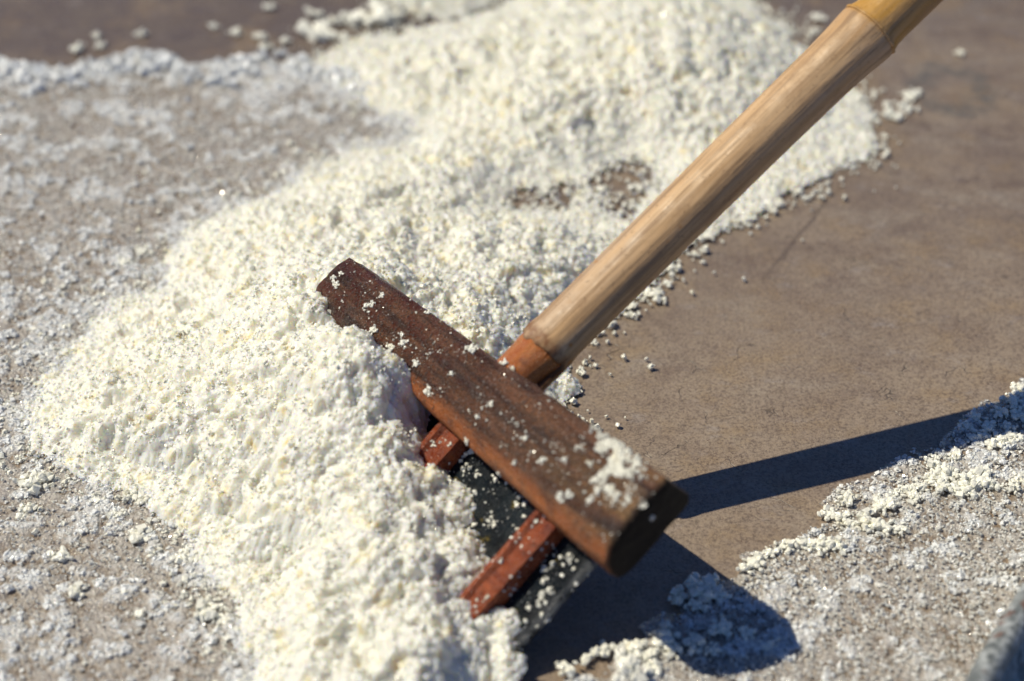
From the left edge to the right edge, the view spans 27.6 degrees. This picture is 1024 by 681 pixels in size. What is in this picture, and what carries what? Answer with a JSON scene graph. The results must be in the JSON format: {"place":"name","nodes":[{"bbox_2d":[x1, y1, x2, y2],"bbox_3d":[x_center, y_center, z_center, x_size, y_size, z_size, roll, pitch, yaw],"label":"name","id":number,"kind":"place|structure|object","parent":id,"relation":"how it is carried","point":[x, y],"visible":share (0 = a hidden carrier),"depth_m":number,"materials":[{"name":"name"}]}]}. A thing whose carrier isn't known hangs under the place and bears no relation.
{"place":"outdoors","nodes":[
{"label":"outdoors","id":0,"kind":"place"},
{"bbox_2d":[0,0,1023,680],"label":"ground","id":1,"kind":"structure","parent":0,"point":[794,380],"depth_m":1.64,"materials":[{"name":"soil"}]},
{"bbox_2d":[69,41,84,52],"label":"salt clod","id":2,"kind":"object","parent":1,"relation":"on","point":[78,48],"visible":1,"depth_m":1.97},
{"bbox_2d":[94,40,105,49],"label":"salt clod","id":3,"kind":"object","parent":1,"relation":"on","point":[102,44],"visible":1,"depth_m":1.98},
{"bbox_2d":[133,28,148,37],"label":"salt clod","id":4,"kind":"object","parent":1,"relation":"on","point":[142,32],"visible":1,"depth_m":2.00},
{"bbox_2d":[0,47,423,680],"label":"salt crust","id":5,"kind":"object","parent":1,"relation":"on","point":[84,145],"visible":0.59,"depth_m":1.72,"materials":[{"name":"food"}]},
{"bbox_2d":[15,501,37,520],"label":"salt clod","id":6,"kind":"object","parent":5,"relation":"on","point":[29,506],"visible":1,"depth_m":1.43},
{"bbox_2d":[12,473,48,495],"bbox_3d":[-0.335,0.099,1.458,0.024,0.011,0.019,24,42,29],"label":"salt clod","id":7,"kind":"object","parent":5,"relation":"on","point":[33,484],"visible":1,"depth_m":1.46,"materials":[{"name":"food"}]},
{"bbox_2d":[26,469,53,487],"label":"salt clod","id":8,"kind":"object","parent":5,"relation":"on","point":[49,475],"visible":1,"depth_m":1.46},
{"bbox_2d":[46,545,73,561],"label":"salt clod","id":9,"kind":"object","parent":5,"relation":"on","point":[62,554],"visible":1,"depth_m":1.40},
{"bbox_2d":[68,581,87,598],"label":"salt clod","id":10,"kind":"object","parent":5,"relation":"on","point":[75,591],"visible":1,"depth_m":1.37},
{"bbox_2d":[111,508,128,519],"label":"salt clod","id":11,"kind":"object","parent":5,"relation":"on","point":[116,513],"visible":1,"depth_m":1.43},
{"bbox_2d":[115,256,133,265],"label":"salt clod","id":12,"kind":"object","parent":5,"relation":"on","point":[123,261],"visible":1,"depth_m":1.68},
{"bbox_2d":[121,487,142,498],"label":"salt clod","id":13,"kind":"object","parent":5,"relation":"on","point":[128,494],"visible":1,"depth_m":1.45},
{"bbox_2d":[128,523,152,543],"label":"salt clod","id":14,"kind":"object","parent":5,"relation":"on","point":[135,535],"visible":1,"depth_m":1.41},
{"bbox_2d":[132,493,150,504],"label":"salt clod","id":15,"kind":"object","parent":5,"relation":"on","point":[140,496],"visible":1,"depth_m":1.44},
{"bbox_2d":[135,244,153,256],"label":"salt clod","id":16,"kind":"object","parent":5,"relation":"on","point":[141,250],"visible":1,"depth_m":1.70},
{"bbox_2d":[179,545,192,559],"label":"salt clod","id":17,"kind":"object","parent":5,"relation":"on","point":[184,554],"visible":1,"depth_m":1.40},
{"bbox_2d":[193,598,218,621],"bbox_3d":[-0.198,0.175,1.354,0.015,0.010,0.020,2,36,2],"label":"salt clod","id":18,"kind":"object","parent":5,"relation":"on","point":[203,613],"visible":1,"depth_m":1.35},
{"bbox_2d":[202,644,212,656],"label":"salt clod","id":19,"kind":"object","parent":5,"relation":"on","point":[208,649],"visible":1,"depth_m":1.33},
{"bbox_2d":[215,612,234,625],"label":"salt clod","id":20,"kind":"object","parent":5,"relation":"on","point":[221,618],"visible":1,"depth_m":1.35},
{"bbox_2d":[226,27,243,36],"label":"salt clod","id":21,"kind":"object","parent":1,"relation":"on","point":[234,32],"visible":1,"depth_m":2.00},
{"bbox_2d":[250,32,268,40],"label":"salt clod","id":22,"kind":"object","parent":1,"relation":"on","point":[261,35],"visible":1,"depth_m":2.00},
{"bbox_2d":[258,42,273,50],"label":"salt clod","id":23,"kind":"object","parent":1,"relation":"on","point":[264,45],"visible":1,"depth_m":1.98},
{"bbox_2d":[304,6,316,16],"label":"salt clod","id":24,"kind":"object","parent":1,"relation":"on","point":[310,12],"visible":1,"depth_m":2.03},
{"bbox_2d":[296,18,338,42],"bbox_3d":[-0.185,-0.298,2.003,0.050,0.017,0.030,22,41,27],"label":"salt lump","id":25,"kind":"object","parent":1,"relation":"on","point":[321,32],"visible":1,"depth_m":2.00,"materials":[{"name":"food"}]},
{"bbox_2d":[329,15,343,25],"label":"salt clod","id":26,"kind":"object","parent":1,"relation":"on","point":[335,21],"visible":1,"depth_m":2.02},
{"bbox_2d":[337,31,351,41],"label":"salt clod","id":27,"kind":"object","parent":1,"relation":"on","point":[342,37],"visible":1,"depth_m":1.99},
{"bbox_2d":[339,11,359,24],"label":"salt clod","id":28,"kind":"object","parent":1,"relation":"on","point":[347,19],"visible":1,"depth_m":2.02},
{"bbox_2d":[350,1,405,26],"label":"salt lump","id":29,"kind":"object","parent":1,"relation":"on","point":[381,13],"visible":1,"depth_m":2.02,"materials":[{"name":"food"}]},
{"bbox_2d":[382,0,407,10],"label":"salt clod","id":30,"kind":"object","parent":1,"relation":"on","point":[398,5],"visible":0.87,"depth_m":2.04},
{"bbox_2d":[384,0,495,20],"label":"salt heap","id":31,"kind":"object","parent":1,"relation":"on","point":[444,9],"visible":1,"depth_m":2.04,"materials":[{"name":"food"}]},
{"bbox_2d":[0,0,923,680],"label":"salt heap","id":32,"kind":"object","parent":1,"relation":"on","point":[244,404],"visible":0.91,"depth_m":1.56,"materials":[{"name":"food"}]},
{"bbox_2d":[316,0,942,652],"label":"salt rake","id":33,"kind":"object","parent":32,"relation":"on","point":[854,44],"visible":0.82,"depth_m":1.37,"materials":[{"name":"brown wood"}]},
{"bbox_2d":[319,260,663,541],"bbox_3d":[-0.024,0.039,1.379,0.232,0.070,0.298,0,36,0],"label":"salt smear","id":34,"kind":"object","parent":33,"relation":"on","point":[618,458],"visible":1,"depth_m":1.31,"materials":[{"name":"food"}]},
{"bbox_2d":[427,437,592,650],"bbox_3d":[-0.003,0.139,1.347,0.108,0.073,0.163,0,36,0],"label":"salt residue","id":35,"kind":"object","parent":33,"relation":"on","point":[544,567],"visible":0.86,"depth_m":1.32},
{"bbox_2d":[555,491,563,503],"bbox_3d":[0.030,0.097,1.289,0.006,0.008,0.003,-22,-14,37],"label":"salt crystal","id":36,"kind":"object","parent":33,"relation":"on","point":[558,497],"visible":1,"depth_m":1.29},
{"bbox_2d":[554,660,577,677],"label":"salt clod","id":37,"kind":"object","parent":1,"relation":"on","point":[568,669],"visible":1,"depth_m":1.31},
{"bbox_2d":[580,653,592,665],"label":"salt clod","id":38,"kind":"object","parent":1,"relation":"on","point":[585,659],"visible":1,"depth_m":1.32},
{"bbox_2d":[589,639,615,657],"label":"salt clod","id":39,"kind":"object","parent":1,"relation":"on","point":[603,650],"visible":1,"depth_m":1.32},
{"bbox_2d":[624,301,638,309],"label":"salt clod","id":40,"kind":"object","parent":1,"relation":"on","point":[633,304],"visible":0.74,"depth_m":1.63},
{"bbox_2d":[643,287,666,303],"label":"salt clod","id":41,"kind":"object","parent":1,"relation":"on","point":[655,294],"visible":0.94,"depth_m":1.64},
{"bbox_2d":[701,230,714,240],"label":"salt clod","id":42,"kind":"object","parent":1,"relation":"on","point":[707,234],"visible":0.96,"depth_m":1.71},
{"bbox_2d":[563,378,1023,680],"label":"salt crust","id":43,"kind":"object","parent":1,"relation":"on","point":[824,617],"visible":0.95,"depth_m":1.37,"materials":[{"name":"food"}]},
{"bbox_2d":[614,639,642,658],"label":"salt clod","id":44,"kind":"object","parent":43,"relation":"on","point":[625,648],"visible":0.82,"depth_m":1.32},
{"bbox_2d":[612,651,647,680],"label":"salt clod","id":45,"kind":"object","parent":43,"relation":"on","point":[628,667],"visible":1,"depth_m":1.29,"materials":[{"name":"food"}]},
{"bbox_2d":[632,638,647,661],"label":"salt clod","id":46,"kind":"object","parent":43,"relation":"on","point":[643,644],"visible":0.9,"depth_m":1.32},
{"bbox_2d":[643,647,660,659],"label":"salt clod","id":47,"kind":"object","parent":43,"relation":"on","point":[652,649],"visible":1,"depth_m":1.32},
{"bbox_2d":[644,651,661,675],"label":"salt clod","id":48,"kind":"object","parent":43,"relation":"on","point":[653,665],"visible":1,"depth_m":1.31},
{"bbox_2d":[640,620,678,649],"bbox_3d":[0.096,0.190,1.331,0.018,0.010,0.028,29,45,34],"label":"salt clod","id":49,"kind":"object","parent":43,"relation":"on","point":[664,638],"visible":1,"depth_m":1.33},
{"bbox_2d":[652,623,673,635],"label":"salt clod","id":50,"kind":"object","parent":43,"relation":"on","point":[656,632],"visible":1,"depth_m":1.34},
{"bbox_2d":[663,640,682,660],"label":"salt clod","id":51,"kind":"object","parent":43,"relation":"on","point":[672,650],"visible":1,"depth_m":1.32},
{"bbox_2d":[667,587,686,604],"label":"salt clod","id":52,"kind":"object","parent":43,"relation":"on","point":[676,599],"visible":1,"depth_m":1.36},
{"bbox_2d":[671,580,711,603],"bbox_3d":[0.119,0.164,1.367,0.028,0.010,0.019,7,37,10],"label":"salt clod","id":53,"kind":"object","parent":43,"relation":"on","point":[694,592],"visible":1,"depth_m":1.36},
{"bbox_2d":[677,632,707,655],"bbox_3d":[0.116,0.192,1.329,0.015,0.009,0.026,-16,39,-20],"label":"salt clod","id":54,"kind":"object","parent":43,"relation":"on","point":[692,639],"visible":1,"depth_m":1.33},
{"bbox_2d":[683,597,708,611],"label":"salt clod","id":55,"kind":"object","parent":43,"relation":"on","point":[696,604],"visible":1,"depth_m":1.35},
{"bbox_2d":[683,572,722,598],"bbox_3d":[0.127,0.160,1.373,0.026,0.011,0.023,29,45,34],"label":"salt clod","id":56,"kind":"object","parent":43,"relation":"on","point":[708,579],"visible":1,"depth_m":1.37,"materials":[{"name":"food"}]},
{"bbox_2d":[704,641,722,656],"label":"salt clod","id":57,"kind":"object","parent":43,"relation":"on","point":[714,648],"visible":1,"depth_m":1.32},
{"bbox_2d":[706,583,731,603],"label":"salt clod","id":58,"kind":"object","parent":43,"relation":"on","point":[718,595],"visible":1,"depth_m":1.36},
{"bbox_2d":[707,614,731,636],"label":"salt clod","id":59,"kind":"object","parent":43,"relation":"on","point":[723,626],"visible":1,"depth_m":1.34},
{"bbox_2d":[736,563,753,572],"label":"salt clod","id":60,"kind":"object","parent":43,"relation":"on","point":[743,567],"visible":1,"depth_m":1.39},
{"bbox_2d":[738,625,755,639],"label":"salt clod","id":61,"kind":"object","parent":43,"relation":"on","point":[745,631],"visible":1,"depth_m":1.34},
{"bbox_2d":[742,551,766,572],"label":"salt clod","id":62,"kind":"object","parent":43,"relation":"on","point":[754,561],"visible":1,"depth_m":1.39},
{"bbox_2d":[758,637,779,650],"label":"salt clod","id":63,"kind":"object","parent":43,"relation":"on","point":[769,645],"visible":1,"depth_m":1.33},
{"bbox_2d":[763,546,779,559],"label":"salt clod","id":64,"kind":"object","parent":43,"relation":"on","point":[768,552],"visible":1,"depth_m":1.40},
{"bbox_2d":[773,539,799,554],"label":"salt clod","id":65,"kind":"object","parent":43,"relation":"on","point":[788,550],"visible":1,"depth_m":1.40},
{"bbox_2d":[782,538,804,548],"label":"salt clod","id":66,"kind":"object","parent":43,"relation":"on","point":[796,543],"visible":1,"depth_m":1.40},
{"bbox_2d":[799,537,816,549],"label":"salt clod","id":67,"kind":"object","parent":43,"relation":"on","point":[809,541],"visible":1,"depth_m":1.41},
{"bbox_2d":[807,539,826,555],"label":"salt clod","id":68,"kind":"object","parent":43,"relation":"on","point":[818,549],"visible":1,"depth_m":1.40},
{"bbox_2d":[816,533,843,550],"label":"salt clod","id":69,"kind":"object","parent":43,"relation":"on","point":[828,543],"visible":1,"depth_m":1.40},
{"bbox_2d":[832,542,846,555],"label":"salt clod","id":70,"kind":"object","parent":43,"relation":"on","point":[842,551],"visible":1,"depth_m":1.40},
{"bbox_2d":[831,510,850,525],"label":"salt clod","id":71,"kind":"object","parent":43,"relation":"on","point":[838,516],"visible":1,"depth_m":1.43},
{"bbox_2d":[836,489,859,506],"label":"salt clod","id":72,"kind":"object","parent":43,"relation":"on","point":[848,497],"visible":1,"depth_m":1.44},
{"bbox_2d":[840,518,858,529],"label":"salt clod","id":73,"kind":"object","parent":43,"relation":"on","point":[849,523],"visible":1,"depth_m":1.42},
{"bbox_2d":[853,516,872,531],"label":"salt clod","id":74,"kind":"object","parent":43,"relation":"on","point":[865,526],"visible":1,"depth_m":1.42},
{"bbox_2d":[856,507,875,523],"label":"salt clod","id":75,"kind":"object","parent":43,"relation":"on","point":[865,517],"visible":1,"depth_m":1.43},
{"bbox_2d":[871,498,887,516],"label":"salt clod","id":76,"kind":"object","parent":43,"relation":"on","point":[877,506],"visible":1,"depth_m":1.44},
{"bbox_2d":[867,517,894,534],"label":"salt clod","id":77,"kind":"object","parent":43,"relation":"on","point":[877,524],"visible":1,"depth_m":1.42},
{"bbox_2d":[881,519,897,535],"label":"salt clod","id":78,"kind":"object","parent":43,"relation":"on","point":[886,527],"visible":1,"depth_m":1.42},
{"bbox_2d":[879,493,901,509],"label":"salt clod","id":79,"kind":"object","parent":43,"relation":"on","point":[892,504],"visible":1,"depth_m":1.44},
{"bbox_2d":[891,522,910,534],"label":"salt clod","id":80,"kind":"object","parent":43,"relation":"on","point":[901,528],"visible":1,"depth_m":1.42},
{"bbox_2d":[894,481,908,495],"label":"salt clod","id":81,"kind":"object","parent":43,"relation":"on","point":[904,489],"visible":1,"depth_m":1.45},
{"bbox_2d":[900,483,917,494],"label":"salt clod","id":82,"kind":"object","parent":43,"relation":"on","point":[912,488],"visible":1,"depth_m":1.45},
{"bbox_2d":[901,490,921,505],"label":"salt clod","id":83,"kind":"object","parent":43,"relation":"on","point":[915,497],"visible":1,"depth_m":1.44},
{"bbox_2d":[914,478,934,491],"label":"salt clod","id":84,"kind":"object","parent":43,"relation":"on","point":[923,485],"visible":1,"depth_m":1.45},
{"bbox_2d":[923,472,936,486],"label":"salt clod","id":85,"kind":"object","parent":43,"relation":"on","point":[926,476],"visible":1,"depth_m":1.46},
{"bbox_2d":[924,456,950,474],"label":"salt clod","id":86,"kind":"object","parent":43,"relation":"on","point":[931,463],"visible":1,"depth_m":1.47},
{"bbox_2d":[930,474,953,493],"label":"salt clod","id":87,"kind":"object","parent":43,"relation":"on","point":[941,480],"visible":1,"depth_m":1.45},
{"bbox_2d":[934,466,957,484],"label":"salt clod","id":88,"kind":"object","parent":43,"relation":"on","point":[938,472],"visible":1,"depth_m":1.46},
{"bbox_2d":[934,483,960,493],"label":"salt clod","id":89,"kind":"object","parent":43,"relation":"on","point":[951,487],"visible":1,"depth_m":1.45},
{"bbox_2d":[941,466,959,481],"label":"salt clod","id":90,"kind":"object","parent":43,"relation":"on","point":[955,473],"visible":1,"depth_m":1.46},
{"bbox_2d":[948,446,961,459],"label":"salt clod","id":91,"kind":"object","parent":43,"relation":"on","point":[955,453],"visible":1,"depth_m":1.48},
{"bbox_2d":[957,420,973,430],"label":"salt clod","id":92,"kind":"object","parent":43,"relation":"on","point":[967,424],"visible":1,"depth_m":1.51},
{"bbox_2d":[955,478,982,499],"bbox_3d":[0.318,0.103,1.451,0.015,0.010,0.023,17,39,22],"label":"salt clod","id":93,"kind":"object","parent":43,"relation":"on","point":[967,486],"visible":1,"depth_m":1.45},
{"bbox_2d":[966,433,980,444],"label":"salt clod","id":94,"kind":"object","parent":43,"relation":"on","point":[971,437],"visible":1,"depth_m":1.50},
{"bbox_2d":[961,467,990,490],"bbox_3d":[0.326,0.097,1.460,0.020,0.010,0.020,-24,43,-30],"label":"salt clod","id":95,"kind":"object","parent":43,"relation":"on","point":[975,474],"visible":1,"depth_m":1.46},
{"bbox_2d":[969,407,988,423],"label":"salt clod","id":96,"kind":"object","parent":43,"relation":"on","point":[975,416],"visible":1,"depth_m":1.52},
{"bbox_2d":[966,428,994,438],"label":"salt clod","id":97,"kind":"object","parent":43,"relation":"on","point":[980,435],"visible":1,"depth_m":1.50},
{"bbox_2d":[970,464,992,475],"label":"salt clod","id":98,"kind":"object","parent":43,"relation":"on","point":[987,469],"visible":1,"depth_m":1.47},
{"bbox_2d":[981,419,996,432],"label":"salt clod","id":99,"kind":"object","parent":43,"relation":"on","point":[987,425],"visible":1,"depth_m":1.51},
{"bbox_2d":[983,477,1003,490],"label":"salt clod","id":100,"kind":"object","parent":43,"relation":"on","point":[993,484],"visible":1,"depth_m":1.46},
{"bbox_2d":[984,431,1012,449],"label":"salt clod","id":101,"kind":"object","parent":43,"relation":"on","point":[994,442],"visible":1,"depth_m":1.49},
{"bbox_2d":[990,405,1008,418],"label":"salt clod","id":102,"kind":"object","parent":43,"relation":"on","point":[1000,412],"visible":1,"depth_m":1.52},
{"bbox_2d":[995,425,1015,437],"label":"salt clod","id":103,"kind":"object","parent":43,"relation":"on","point":[1008,432],"visible":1,"depth_m":1.50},
{"bbox_2d":[1001,436,1015,444],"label":"salt clod","id":104,"kind":"object","parent":43,"relation":"on","point":[1010,440],"visible":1,"depth_m":1.50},
{"bbox_2d":[1000,420,1017,430],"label":"salt clod","id":105,"kind":"object","parent":43,"relation":"on","point":[1006,423],"visible":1,"depth_m":1.51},
{"bbox_2d":[999,392,1023,403],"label":"salt clod","id":106,"kind":"object","parent":43,"relation":"on","point":[1012,397],"visible":1,"depth_m":1.53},
{"bbox_2d":[1006,478,1020,494],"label":"salt clod","id":107,"kind":"object","parent":43,"relation":"on","point":[1013,485],"visible":1,"depth_m":1.45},
{"bbox_2d":[1007,401,1023,409],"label":"salt clod","id":108,"kind":"object","parent":43,"relation":"on","point":[1012,405],"visible":1,"depth_m":1.53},
{"bbox_2d":[1009,409,1023,421],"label":"salt clod","id":109,"kind":"object","parent":43,"relation":"on","point":[1016,414],"visible":1,"depth_m":1.52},
{"bbox_2d":[1010,381,1023,396],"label":"salt clod","id":110,"kind":"object","parent":43,"relation":"on","point":[1016,389],"visible":1,"depth_m":1.54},
{"bbox_2d":[1011,471,1023,483],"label":"salt clod","id":111,"kind":"object","parent":43,"relation":"on","point":[1018,478],"visible":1,"depth_m":1.46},
{"bbox_2d":[1012,433,1023,441],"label":"salt clod","id":112,"kind":"object","parent":43,"relation":"on","point":[1019,437],"visible":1,"depth_m":1.50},
{"bbox_2d":[807,27,820,33],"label":"salt clod","id":113,"kind":"object","parent":1,"relation":"on","point":[813,30],"visible":1,"depth_m":2.00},
{"bbox_2d":[807,13,827,21],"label":"salt clod","id":114,"kind":"object","parent":1,"relation":"on","point":[815,17],"visible":1,"depth_m":2.02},
{"bbox_2d":[817,505,835,520],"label":"salt clod","id":115,"kind":"object","parent":1,"relation":"on","point":[825,513],"visible":1,"depth_m":1.43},
{"bbox_2d":[846,96,863,106],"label":"salt clod","id":116,"kind":"object","parent":1,"relation":"on","point":[854,101],"visible":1,"depth_m":1.89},
{"bbox_2d":[881,107,902,119],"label":"salt clod","id":117,"kind":"object","parent":1,"relation":"on","point":[890,112],"visible":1,"depth_m":1.87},
{"bbox_2d":[885,110,904,120],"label":"salt clod","id":118,"kind":"object","parent":1,"relation":"on","point":[898,117],"visible":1,"depth_m":1.87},
{"bbox_2d":[894,99,919,114],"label":"salt clod","id":119,"kind":"object","parent":1,"relation":"on","point":[905,106],"visible":1,"depth_m":1.88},
{"bbox_2d":[903,90,919,101],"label":"salt clod","id":120,"kind":"object","parent":1,"relation":"on","point":[909,95],"visible":1,"depth_m":1.90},
{"bbox_2d":[965,580,1023,680],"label":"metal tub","id":121,"kind":"object","parent":1,"relation":"on","point":[1000,657],"visible":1,"depth_m":1.28,"materials":[{"name":"metal"}]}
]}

